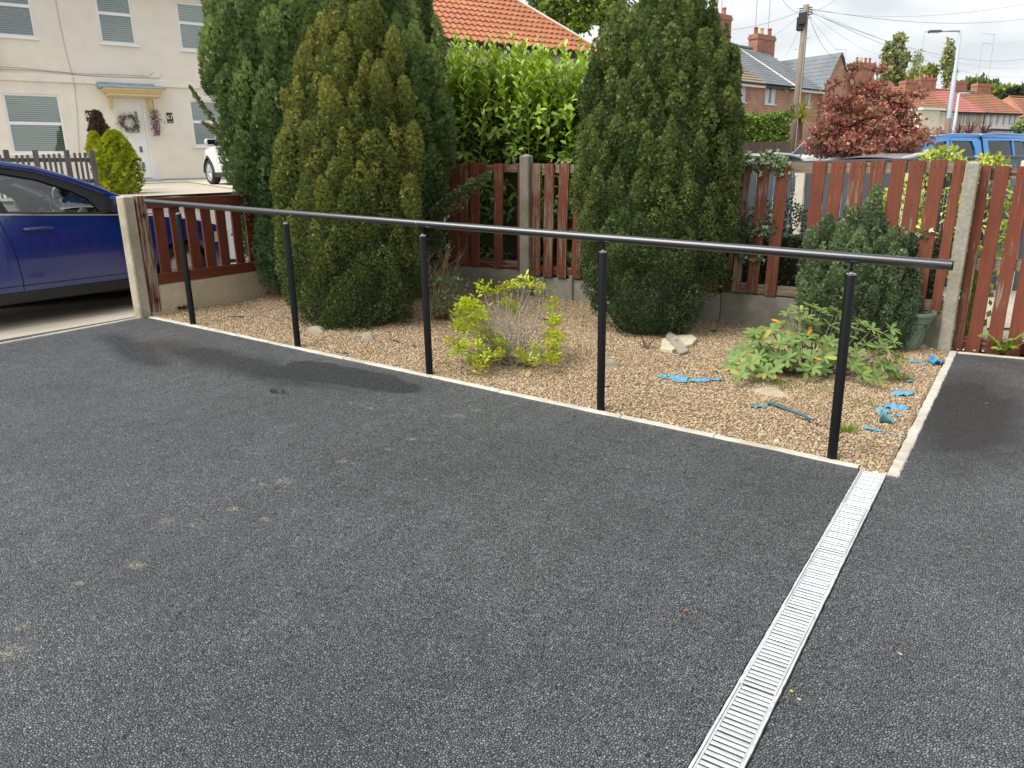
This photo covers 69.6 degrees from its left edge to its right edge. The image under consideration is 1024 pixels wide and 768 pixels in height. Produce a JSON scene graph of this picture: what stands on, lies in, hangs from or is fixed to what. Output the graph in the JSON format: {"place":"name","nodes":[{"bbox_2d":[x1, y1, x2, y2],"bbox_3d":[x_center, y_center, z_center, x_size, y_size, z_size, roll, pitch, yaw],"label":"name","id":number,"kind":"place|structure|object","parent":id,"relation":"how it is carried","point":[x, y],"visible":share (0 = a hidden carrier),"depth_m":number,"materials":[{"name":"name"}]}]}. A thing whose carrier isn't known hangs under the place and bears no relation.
{"place":"outdoors","nodes":[
{"label":"outdoors","id":0,"kind":"place"},
{"bbox_2d":[0,291,134,341],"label":"pavement","id":1,"kind":"structure","parent":0,"point":[24,319],"depth_m":8.06,"materials":[{"name":"concrete"}]},
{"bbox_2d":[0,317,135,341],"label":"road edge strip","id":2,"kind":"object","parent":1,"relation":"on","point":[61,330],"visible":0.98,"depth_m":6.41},
{"bbox_2d":[0,161,235,305],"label":"car","id":3,"kind":"object","parent":1,"relation":"on","point":[47,252],"visible":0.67,"depth_m":7.71,"materials":[{"name":"blue paint"}]},
{"bbox_2d":[116,195,151,317],"bbox_3d":[-3.514,-1.072,6.888,0.117,1.340,0.108,9,18,31],"label":"concrete post","id":4,"kind":"object","parent":1,"relation":"on","point":[133,251],"visible":0.88,"depth_m":6.82,"materials":[{"name":"concrete"}]},
{"bbox_2d":[131,196,161,311],"bbox_3d":[-3.421,-1.212,6.917,0.108,1.070,0.092,9,18,31],"label":"timber jamb","id":5,"kind":"object","parent":4,"relation":"attached to","point":[144,229],"visible":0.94,"depth_m":6.89,"materials":[{"name":"red paint"}]},
{"bbox_2d":[0,179,234,200],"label":"front garden","id":6,"kind":"object","parent":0,"point":[163,188],"visible":0.09,"depth_m":15.80,"materials":[{"name":"concrete"}]},
{"bbox_2d":[0,150,99,199],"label":"picket fence","id":7,"kind":"object","parent":6,"relation":"on","point":[66,159],"visible":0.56,"depth_m":13.45,"materials":[{"name":"grey wood"}]},
{"bbox_2d":[85,109,110,172],"bbox_3d":[-8.538,-4.854,15.368,0.690,1.670,0.668,9,18,31],"label":"shrub","id":8,"kind":"object","parent":6,"relation":"on","point":[97,123],"visible":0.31,"depth_m":15.13,"materials":[{"name":"brown plant"}]},
{"bbox_2d":[183,179,233,187],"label":"garden path","id":9,"kind":"structure","parent":0,"point":[222,183],"depth_m":18.39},
{"bbox_2d":[204,136,228,183],"bbox_3d":[-5.865,-5.312,16.986,2.001,1.339,3.285,-14,20,-39],"label":"car","id":10,"kind":"object","parent":9,"relation":"on","point":[212,167],"visible":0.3,"depth_m":17.12,"materials":[{"name":"white paint"}]},
{"bbox_2d":[85,192,755,294],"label":"road","id":11,"kind":"structure","parent":0,"point":[228,225],"depth_m":12.33,"materials":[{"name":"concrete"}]},
{"bbox_2d":[739,152,804,180],"bbox_3d":[6.363,-5.716,20.924,4.370,1.603,2.304,-10,18,-28],"label":"car","id":12,"kind":"object","parent":11,"relation":"on","point":[792,157],"visible":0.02,"depth_m":20.73,"materials":[{"name":"silver metal"}]},
{"bbox_2d":[0,317,859,767],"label":"driveway","id":13,"kind":"structure","parent":0,"point":[222,551],"depth_m":2.85,"materials":[{"name":"asphalt"}]},
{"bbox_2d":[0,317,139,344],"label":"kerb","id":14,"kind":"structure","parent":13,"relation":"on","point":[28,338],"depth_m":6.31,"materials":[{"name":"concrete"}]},
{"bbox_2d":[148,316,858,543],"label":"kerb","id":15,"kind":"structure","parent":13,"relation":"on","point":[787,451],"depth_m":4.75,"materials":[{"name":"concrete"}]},
{"bbox_2d":[1,192,1023,767],"bbox_3d":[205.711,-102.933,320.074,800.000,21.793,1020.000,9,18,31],"label":"ground","id":16,"kind":"structure","parent":0,"point":[9,206],"depth_m":12.86,"materials":[{"name":"grey concrete"}]},
{"bbox_2d":[84,130,100,158],"bbox_3d":[-8.540,-4.855,15.114,0.438,0.666,0.412,1,16,8],"label":"golden conifer","id":17,"kind":"object","parent":16,"relation":"on","point":[93,139],"visible":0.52,"depth_m":14.98,"materials":[{"name":"yellow plant"}]},
{"bbox_2d":[0,0,228,183],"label":"house","id":18,"kind":"structure","parent":16,"relation":"on","point":[65,65],"depth_m":18.61,"materials":[{"name":"paint"}]},
{"bbox_2d":[0,0,39,39],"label":"window","id":19,"kind":"structure","parent":18,"relation":"in","point":[16,16],"depth_m":17.53,"materials":[{"name":"white plastic"}]},
{"bbox_2d":[1,93,70,155],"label":"window","id":20,"kind":"structure","parent":18,"relation":"in","point":[34,121],"depth_m":18.15,"materials":[{"name":"white plastic"}]},
{"bbox_2d":[95,0,138,46],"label":"window","id":21,"kind":"structure","parent":18,"relation":"in","point":[115,19],"depth_m":18.63,"materials":[{"name":"white plastic"}]},
{"bbox_2d":[116,111,139,132],"bbox_3d":[-9.922,-6.771,19.080,0.612,0.544,0.146,-11,19,-32],"label":"wreath","id":22,"kind":"object","parent":18,"relation":"attached to","point":[136,121],"visible":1,"depth_m":19.10,"materials":[{"name":"multicoloured plant"}]},
{"bbox_2d":[113,98,154,177],"bbox_3d":[-9.898,-6.417,19.329,0.710,1.980,0.094,-11,19,-32],"label":"door","id":23,"kind":"structure","parent":18,"relation":"in","point":[140,141],"depth_m":19.32,"materials":[{"name":"white plastic"}]},
{"bbox_2d":[145,101,164,136],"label":"hanging flowers","id":24,"kind":"object","parent":18,"relation":"hanging from","point":[154,123],"visible":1,"depth_m":19.32,"materials":[{"name":"pink plant"}]},
{"bbox_2d":[175,2,206,52],"bbox_3d":[-8.463,-9.450,19.623,0.930,1.205,0.390,-11,19,-32],"label":"window","id":25,"kind":"structure","parent":18,"relation":"in","point":[189,15],"depth_m":19.54,"materials":[{"name":"white plastic"}]},
{"bbox_2d":[189,100,219,147],"bbox_3d":[-8.408,-7.131,20.279,0.910,1.245,0.390,-11,19,-32],"label":"window","id":26,"kind":"structure","parent":18,"relation":"in","point":[200,133],"depth_m":20.18,"materials":[{"name":"white plastic"}]},
{"bbox_2d":[90,128,145,194],"bbox_3d":[-7.724,-4.326,14.412,0.967,1.296,0.957,9,18,31],"label":"golden conifer","id":27,"kind":"object","parent":16,"relation":"on","point":[117,158],"visible":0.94,"depth_m":14.22,"materials":[{"name":"green plant"}]},
{"bbox_2d":[429,263,519,293],"bbox_3d":[-0.743,-1.277,9.043,2.133,0.413,0.054,9,18,31],"label":"gravel board","id":28,"kind":"object","parent":16,"relation":"on","point":[472,274],"visible":0.29,"depth_m":8.75,"materials":[{"name":"concrete"}]},
{"bbox_2d":[431,163,519,269],"bbox_3d":[-0.765,-2.020,8.823,2.133,1.196,0.071,9,18,31],"label":"fence panel","id":29,"kind":"object","parent":28,"relation":"on","point":[460,174],"visible":0.49,"depth_m":8.56,"materials":[{"name":"red paint"}]},
{"bbox_2d":[405,0,596,102],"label":"house","id":30,"kind":"structure","parent":16,"relation":"on","point":[479,22],"depth_m":25.15,"materials":[{"name":"tile"}]},
{"bbox_2d":[437,28,603,283],"bbox_3d":[-0.160,-3.120,9.547,4.445,3.502,1.781,9,18,31],"label":"laurel hedge","id":31,"kind":"object","parent":16,"relation":"on","point":[522,110],"visible":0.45,"depth_m":8.94,"materials":[{"name":"green plant"}]},
{"bbox_2d":[520,154,532,295],"bbox_3d":[0.160,-1.664,8.268,0.149,1.747,0.110,9,18,31],"label":"concrete post","id":32,"kind":"object","parent":16,"relation":"on","point":[526,161],"visible":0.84,"depth_m":8.16,"materials":[{"name":"concrete"}]},
{"bbox_2d":[534,276,544,296],"bbox_3d":[0.322,-1.062,8.403,0.132,0.326,0.054,9,18,31],"label":"gravel board","id":33,"kind":"object","parent":16,"relation":"on","point":[541,279],"visible":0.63,"depth_m":8.36,"materials":[{"name":"concrete"}]},
{"bbox_2d":[155,284,948,473],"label":"gravel","id":34,"kind":"structure","parent":16,"relation":"on","point":[630,367],"depth_m":5.48,"materials":[{"name":"gravel"}]},
{"bbox_2d":[151,271,284,315],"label":"wall","id":35,"kind":"structure","parent":34,"relation":"on","point":[207,292],"depth_m":7.55,"materials":[{"name":"concrete"}]},
{"bbox_2d":[145,195,266,284],"bbox_3d":[-2.610,-1.690,8.150,0.082,0.802,3.005,9,18,31],"label":"fence panel","id":36,"kind":"object","parent":35,"relation":"on","point":[166,275],"visible":0.34,"depth_m":7.40,"materials":[{"name":"red paint"}]},
{"bbox_2d":[188,0,491,301],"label":"conifer","id":37,"kind":"object","parent":34,"relation":"on","point":[248,49],"visible":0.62,"depth_m":7.59,"materials":[{"name":"green plant"}]},
{"bbox_2d":[268,0,424,330],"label":"conifer","id":38,"kind":"object","parent":34,"relation":"on","point":[348,139],"visible":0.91,"depth_m":6.60,"materials":[{"name":"green plant"}]},
{"bbox_2d":[399,242,480,320],"bbox_3d":[-0.571,-0.898,6.692,0.682,0.780,0.981,3,16,15],"label":"shrub","id":39,"kind":"object","parent":34,"relation":"on","point":[443,307],"visible":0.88,"depth_m":6.54,"materials":[{"name":"green plant"}]},
{"bbox_2d":[443,269,571,373],"bbox_3d":[-0.037,-0.481,5.556,0.992,0.742,0.930,-1,16,0],"label":"azalea","id":40,"kind":"object","parent":34,"relation":"on","point":[514,354],"visible":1,"depth_m":5.57,"materials":[{"name":"yellow plant"}]},
{"bbox_2d":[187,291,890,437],"bbox_3d":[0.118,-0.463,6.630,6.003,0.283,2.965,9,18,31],"label":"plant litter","id":41,"kind":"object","parent":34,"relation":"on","point":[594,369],"visible":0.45,"depth_m":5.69,"materials":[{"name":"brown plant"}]},
{"bbox_2d":[144,199,953,459],"bbox_3d":[-0.611,-0.488,5.216,6.341,1.605,0.051,9,18,31],"label":"handrail","id":42,"kind":"object","parent":34,"relation":"on","point":[845,330],"visible":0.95,"depth_m":4.45,"materials":[{"name":"metal"}]},
{"bbox_2d":[568,0,746,337],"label":"conifer","id":43,"kind":"object","parent":34,"relation":"on","point":[660,127],"visible":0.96,"depth_m":6.38,"materials":[{"name":"green plant"}]},
{"bbox_2d":[660,335,696,352],"bbox_3d":[1.410,-0.353,6.300,0.295,0.030,0.636,9,18,31],"label":"slab piece","id":44,"kind":"object","parent":34,"relation":"on","point":[688,341],"visible":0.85,"depth_m":6.23,"materials":[{"name":"stone"}]},
{"bbox_2d":[669,336,688,354],"bbox_3d":[1.378,-0.322,6.100,0.094,0.074,0.404,-2,16,-3],"label":"slab piece","id":45,"kind":"object","parent":34,"relation":"on","point":[680,347],"visible":1,"depth_m":6.05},
{"bbox_2d":[749,387,789,397],"bbox_3d":[1.760,0.062,5.018,0.280,0.069,0.174,10,24,19],"label":"stone","id":46,"kind":"object","parent":34,"relation":"on","point":[772,391],"visible":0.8,"depth_m":4.98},
{"bbox_2d":[758,378,803,389],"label":"grass tuft","id":47,"kind":"object","parent":34,"relation":"on","point":[779,383],"visible":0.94,"depth_m":5.20,"materials":[{"name":"green plant"}]},
{"bbox_2d":[767,401,814,419],"bbox_3d":[1.753,0.163,4.644,0.034,0.047,0.382,-12,19,-33],"label":"membrane scrap","id":48,"kind":"object","parent":34,"relation":"on","point":[773,403],"visible":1,"depth_m":4.67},
{"bbox_2d":[720,301,911,387],"bbox_3d":[2.194,-0.241,5.362,1.455,0.545,0.999,-13,19,-36],"label":"rhododendron","id":49,"kind":"object","parent":34,"relation":"on","point":[778,360],"visible":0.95,"depth_m":5.38,"materials":[{"name":"green plant"}]},
{"bbox_2d":[840,420,861,432],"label":"grass tuft","id":50,"kind":"object","parent":34,"relation":"on","point":[851,428],"visible":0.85,"depth_m":4.33,"materials":[{"name":"green plant"}]},
{"bbox_2d":[794,183,925,351],"bbox_3d":[3.022,-0.970,6.402,1.054,1.511,0.996,9,18,31],"label":"conifer","id":51,"kind":"object","parent":34,"relation":"on","point":[880,298],"visible":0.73,"depth_m":6.18,"materials":[{"name":"green plant"}]},
{"bbox_2d":[879,409,894,423],"bbox_3d":[2.290,0.203,4.504,0.094,0.075,0.112,9,18,31],"label":"membrane scrap","id":52,"kind":"object","parent":34,"relation":"on","point":[884,417],"visible":1,"depth_m":4.49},
{"bbox_2d":[881,403,910,410],"bbox_3d":[2.492,0.147,4.773,0.179,0.025,0.116,-1,16,1],"label":"membrane scrap","id":53,"kind":"object","parent":34,"relation":"on","point":[901,407],"visible":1,"depth_m":4.76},
{"bbox_2d":[897,309,936,350],"bbox_3d":[3.407,-0.477,6.358,0.400,0.336,0.400,6,19,14],"label":"plant pot","id":54,"kind":"object","parent":34,"relation":"on","point":[923,323],"visible":0.38,"depth_m":6.22,"materials":[{"name":"green plastic"}]},
{"bbox_2d":[536,0,611,37],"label":"tree","id":55,"kind":"object","parent":16,"relation":"on","point":[582,17],"visible":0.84,"depth_m":45.56,"materials":[{"name":"green plant"}]},
{"bbox_2d":[545,277,720,320],"bbox_3d":[1.231,-0.880,7.863,2.004,0.415,0.054,9,18,31],"label":"gravel board","id":56,"kind":"object","parent":16,"relation":"on","point":[711,310],"visible":0.25,"depth_m":8.11,"materials":[{"name":"concrete"}]},
{"bbox_2d":[531,162,722,290],"bbox_3d":[1.133,-1.661,7.674,2.174,1.276,0.072,9,18,31],"label":"fence panel","id":57,"kind":"object","parent":56,"relation":"on","point":[548,269],"visible":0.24,"depth_m":8.05,"materials":[{"name":"red paint"}]},
{"bbox_2d":[715,0,767,113],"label":"house","id":58,"kind":"structure","parent":16,"relation":"on","point":[752,84],"depth_m":38.90,"materials":[{"name":"red brick"}]},
{"bbox_2d":[730,0,794,150],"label":"house","id":59,"kind":"structure","parent":16,"relation":"on","point":[775,94],"depth_m":40.72,"materials":[{"name":"red brick"}]},
{"bbox_2d":[764,88,776,105],"bbox_3d":[13.974,-15.612,39.870,1.120,1.025,0.140,-13,20,-37],"label":"window","id":60,"kind":"structure","parent":59,"relation":"in","point":[770,93],"depth_m":39.94,"materials":[{"name":"white plastic"}]},
{"bbox_2d":[742,141,790,153],"bbox_3d":[9.110,-8.532,27.611,2.692,1.009,0.028,-3,16,-5],"label":"boarded fence","id":61,"kind":"object","parent":16,"relation":"on","point":[754,147],"visible":0.31,"depth_m":27.55,"materials":[{"name":"wood"}]},
{"bbox_2d":[741,109,793,151],"bbox_3d":[9.034,-9.405,27.893,2.958,1.941,1.205,-3,16,-5],"label":"privet hedge","id":62,"kind":"object","parent":16,"relation":"on","point":[768,127],"visible":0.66,"depth_m":27.52,"materials":[{"name":"green plant"}]},
{"bbox_2d":[737,44,826,142],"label":"house","id":63,"kind":"structure","parent":16,"relation":"on","point":[811,91],"depth_m":42.61,"materials":[{"name":"red brick"}]},
{"bbox_2d":[789,4,812,152],"bbox_3d":[11.972,-12.396,30.829,0.604,6.287,0.455,9,18,31],"label":"telegraph pole","id":64,"kind":"object","parent":16,"relation":"on","point":[802,22],"visible":0.85,"depth_m":30.52,"materials":[{"name":"brown wood"}]},
{"bbox_2d":[789,97,817,149],"bbox_3d":[11.339,-10.126,29.129,1.586,2.500,1.717,1,16,6],"label":"cordyline","id":65,"kind":"object","parent":16,"relation":"on","point":[801,112],"visible":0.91,"depth_m":28.95,"materials":[{"name":"green plant"}]},
{"bbox_2d":[791,137,837,160],"bbox_3d":[11.917,-8.503,28.065,4.530,1.868,2.344,-10,18,-28],"label":"car","id":66,"kind":"object","parent":16,"relation":"on","point":[798,151],"visible":0.09,"depth_m":27.24,"materials":[{"name":"white paint"}]},
{"bbox_2d":[780,52,850,135],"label":"house","id":67,"kind":"structure","parent":16,"relation":"on","point":[819,70],"depth_m":43.32,"materials":[{"name":"red brick"}]},
{"bbox_2d":[697,193,954,300],"bbox_3d":[2.492,-1.396,7.510,3.523,1.496,0.887,9,18,31],"label":"evergreen shrub","id":68,"kind":"object","parent":16,"relation":"on","point":[788,271],"visible":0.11,"depth_m":7.23,"materials":[{"name":"green plant"}]},
{"bbox_2d":[720,291,941,348],"bbox_3d":[2.886,-0.568,6.854,1.900,0.468,0.054,9,18,31],"label":"gravel board","id":69,"kind":"object","parent":16,"relation":"on","point":[748,308],"visible":0.39,"depth_m":7.09,"materials":[{"name":"concrete"}]},
{"bbox_2d":[722,160,965,312],"bbox_3d":[2.870,-1.349,6.618,1.918,1.286,0.072,9,18,31],"label":"fence panel","id":70,"kind":"object","parent":69,"relation":"on","point":[916,170],"visible":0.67,"depth_m":6.37,"materials":[{"name":"red paint"}]},
{"bbox_2d":[719,149,933,291],"bbox_3d":[2.726,-1.435,6.611,1.878,1.329,0.122,9,18,31],"label":"ivy","id":71,"kind":"object","parent":70,"relation":"attached to","point":[780,166],"visible":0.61,"depth_m":6.83,"materials":[{"name":"green plant"}]},
{"bbox_2d":[736,152,956,232],"bbox_3d":[5.301,-2.759,11.501,4.370,1.603,2.304,-10,18,-28],"label":"car","id":72,"kind":"object","parent":16,"relation":"on","point":[899,155],"visible":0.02,"depth_m":11.23,"materials":[{"name":"silver metal"}]},
{"bbox_2d":[718,155,1023,290],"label":"panel fence","id":73,"kind":"object","parent":16,"relation":"on","point":[801,186],"visible":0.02,"depth_m":9.37,"materials":[{"name":"grey wood"}]},
{"bbox_2d":[798,60,944,159],"bbox_3d":[5.891,-3.628,12.249,2.200,3.334,1.679,3,16,14],"label":"maple tree","id":74,"kind":"object","parent":16,"relation":"on","point":[854,132],"visible":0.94,"depth_m":11.93,"materials":[{"name":"red plant"}]},
{"bbox_2d":[878,41,895,80],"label":"poplar tree","id":75,"kind":"object","parent":16,"relation":"on","point":[887,51],"visible":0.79,"depth_m":118.50,"materials":[{"name":"green plant"}]},
{"bbox_2d":[837,49,945,134],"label":"house","id":76,"kind":"structure","parent":16,"relation":"on","point":[929,113],"depth_m":72.51,"materials":[{"name":"brick"}]},
{"bbox_2d":[890,31,912,85],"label":"poplar tree","id":77,"kind":"object","parent":16,"relation":"on","point":[901,60],"visible":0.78,"depth_m":119.26,"materials":[{"name":"green plant"}]},
{"bbox_2d":[879,177,938,234],"bbox_3d":[4.257,-1.581,8.127,0.809,1.353,0.664,9,18,31],"label":"spotted laurel","id":78,"kind":"object","parent":16,"relation":"on","point":[920,212],"visible":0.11,"depth_m":7.93,"materials":[{"name":"green plant"}]},
{"bbox_2d":[906,48,926,75],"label":"poplar tree","id":79,"kind":"object","parent":16,"relation":"on","point":[916,62],"visible":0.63,"depth_m":127.69,"materials":[{"name":"green plant"}]},
{"bbox_2d":[904,62,940,80],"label":"tree","id":80,"kind":"object","parent":16,"relation":"on","point":[929,71],"visible":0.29,"depth_m":117.38,"materials":[{"name":"green plant"}]},
{"bbox_2d":[897,31,954,132],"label":"house","id":81,"kind":"structure","parent":16,"relation":"on","point":[926,83],"depth_m":79.29,"materials":[{"name":"brick"}]},
{"bbox_2d":[898,143,974,278],"bbox_3d":[5.025,-1.978,8.803,0.860,1.701,0.895,9,18,31],"label":"spotted laurel","id":82,"kind":"object","parent":16,"relation":"on","point":[933,153],"visible":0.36,"depth_m":8.52,"materials":[{"name":"green plant"}]},
{"bbox_2d":[927,30,961,133],"bbox_3d":[21.245,-14.402,36.780,1.721,5.985,0.289,-1,16,-1],"label":"street lamp","id":83,"kind":"object","parent":16,"relation":"on","point":[948,123],"visible":0.91,"depth_m":36.58,"materials":[{"name":"metal"}]},
{"bbox_2d":[939,37,958,88],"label":"poplar tree","id":84,"kind":"object","parent":16,"relation":"on","point":[947,73],"visible":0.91,"depth_m":114.72,"materials":[{"name":"green plant"}]},
{"bbox_2d":[884,128,1023,239],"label":"pickup truck","id":85,"kind":"object","parent":16,"relation":"on","point":[976,144],"visible":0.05,"depth_m":13.47,"materials":[{"name":"blue paint"}]},
{"bbox_2d":[886,351,1023,477],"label":"kerb","id":86,"kind":"structure","parent":16,"relation":"on","point":[901,458],"depth_m":4.63,"materials":[{"name":"concrete"}]},
{"bbox_2d":[978,333,1023,353],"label":"fern","id":87,"kind":"object","parent":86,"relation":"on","point":[1008,347],"visible":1,"depth_m":6.06,"materials":[{"name":"green plant"}]},
{"bbox_2d":[929,80,985,133],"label":"house","id":88,"kind":"structure","parent":16,"relation":"on","point":[968,111],"depth_m":80.12,"materials":[{"name":"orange tile"}]},
{"bbox_2d":[937,161,980,367],"bbox_3d":[3.706,-0.947,6.148,0.127,1.750,0.110,9,18,31],"label":"concrete post","id":89,"kind":"object","parent":16,"relation":"on","point":[963,225],"visible":0.88,"depth_m":6.06,"materials":[{"name":"concrete"}]},
{"bbox_2d":[952,166,1023,355],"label":"gate","id":90,"kind":"structure","parent":89,"relation":"attached to","point":[1008,264],"depth_m":6.05,"materials":[{"name":"red paint"}]},
{"bbox_2d":[952,92,978,132],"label":"street lamp","id":91,"kind":"object","parent":16,"relation":"on","point":[955,115],"visible":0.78,"depth_m":60.27,"materials":[{"name":"metal"}]},
{"bbox_2d":[947,72,1001,89],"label":"tree","id":92,"kind":"object","parent":16,"relation":"on","point":[981,79],"visible":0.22,"depth_m":118.47,"materials":[{"name":"green plant"}]},
{"bbox_2d":[956,33,1023,132],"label":"house","id":93,"kind":"structure","parent":16,"relation":"on","point":[1000,113],"depth_m":82.50,"materials":[{"name":"brown concrete"}]},
{"bbox_2d":[983,81,1018,98],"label":"tree","id":94,"kind":"object","parent":16,"relation":"on","point":[995,89],"visible":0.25,"depth_m":116.79,"materials":[{"name":"green plant"}]},
{"bbox_2d":[999,84,1023,99],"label":"tree","id":95,"kind":"object","parent":16,"relation":"on","point":[1017,90],"visible":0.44,"depth_m":111.46,"materials":[{"name":"green plant"}]},
{"bbox_2d":[1002,95,1023,119],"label":"house","id":96,"kind":"structure","parent":16,"relation":"on","point":[1016,102],"depth_m":91.15,"materials":[{"name":"tile"}]},
{"bbox_2d":[1009,119,1023,133],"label":"garden bush","id":97,"kind":"object","parent":16,"relation":"on","point":[1019,125],"visible":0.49,"depth_m":59.77,"materials":[{"name":"green plant"}]},
{"bbox_2d":[521,0,1023,88],"label":"sky","id":98,"kind":"structure","parent":0,"point":[1008,44],"materials":[{"name":"white"}]},
{"bbox_2d":[748,353,1023,767],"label":"path","id":99,"kind":"structure","parent":0,"point":[929,585],"depth_m":2.54,"materials":[{"name":"asphalt"}]},
{"bbox_2d":[688,469,886,767],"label":"drain channel","id":100,"kind":"object","parent":99,"relation":"in","point":[761,732],"visible":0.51,"depth_m":2.32,"materials":[{"name":"metal"}]},
{"bbox_2d":[693,683,775,767],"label":"drain grate","id":101,"kind":"object","parent":100,"relation":"on","point":[737,694],"visible":1,"depth_m":2.05,"materials":[{"name":"metal"}]},
{"bbox_2d":[741,605,815,696],"bbox_3d":[0.877,0.859,2.408,0.106,0.013,0.497,9,19,33],"label":"drain grate","id":102,"kind":"object","parent":100,"relation":"on","point":[781,619],"visible":1,"depth_m":2.38,"materials":[{"name":"metal"}]},
{"bbox_2d":[786,548,844,615],"bbox_3d":[1.161,0.743,2.803,0.106,0.013,0.497,9,19,33],"label":"drain grate","id":103,"kind":"object","parent":100,"relation":"on","point":[822,565],"visible":1,"depth_m":2.78,"materials":[{"name":"metal"}]},
{"bbox_2d":[818,504,866,554],"bbox_3d":[1.440,0.625,3.202,0.106,0.013,0.497,9,19,33],"label":"drain grate","id":104,"kind":"object","parent":100,"relation":"on","point":[841,523],"visible":1,"depth_m":3.18,"materials":[{"name":"metal"}]},
{"bbox_2d":[843,469,884,508],"bbox_3d":[1.724,0.509,3.597,0.106,0.013,0.497,9,19,33],"label":"drain grate","id":105,"kind":"object","parent":100,"relation":"in","point":[861,494],"visible":1,"depth_m":3.57,"materials":[{"name":"metal"}]},
{"bbox_2d":[942,280,1023,345],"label":"path","id":106,"kind":"structure","parent":0,"point":[1008,315],"depth_m":7.69,"materials":[{"name":"concrete"}]},
{"bbox_2d":[952,246,1000,339],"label":"weeds","id":107,"kind":"object","parent":106,"relation":"on","point":[970,310],"visible":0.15,"depth_m":6.43,"materials":[{"name":"green plant"}]},
{"bbox_2d":[947,151,1014,288],"bbox_3d":[5.391,-1.832,8.480,0.764,1.625,0.777,9,18,31],"label":"spotted laurel","id":108,"kind":"object","parent":106,"relation":"on","point":[986,158],"visible":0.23,"depth_m":8.27,"materials":[{"name":"green plant"}]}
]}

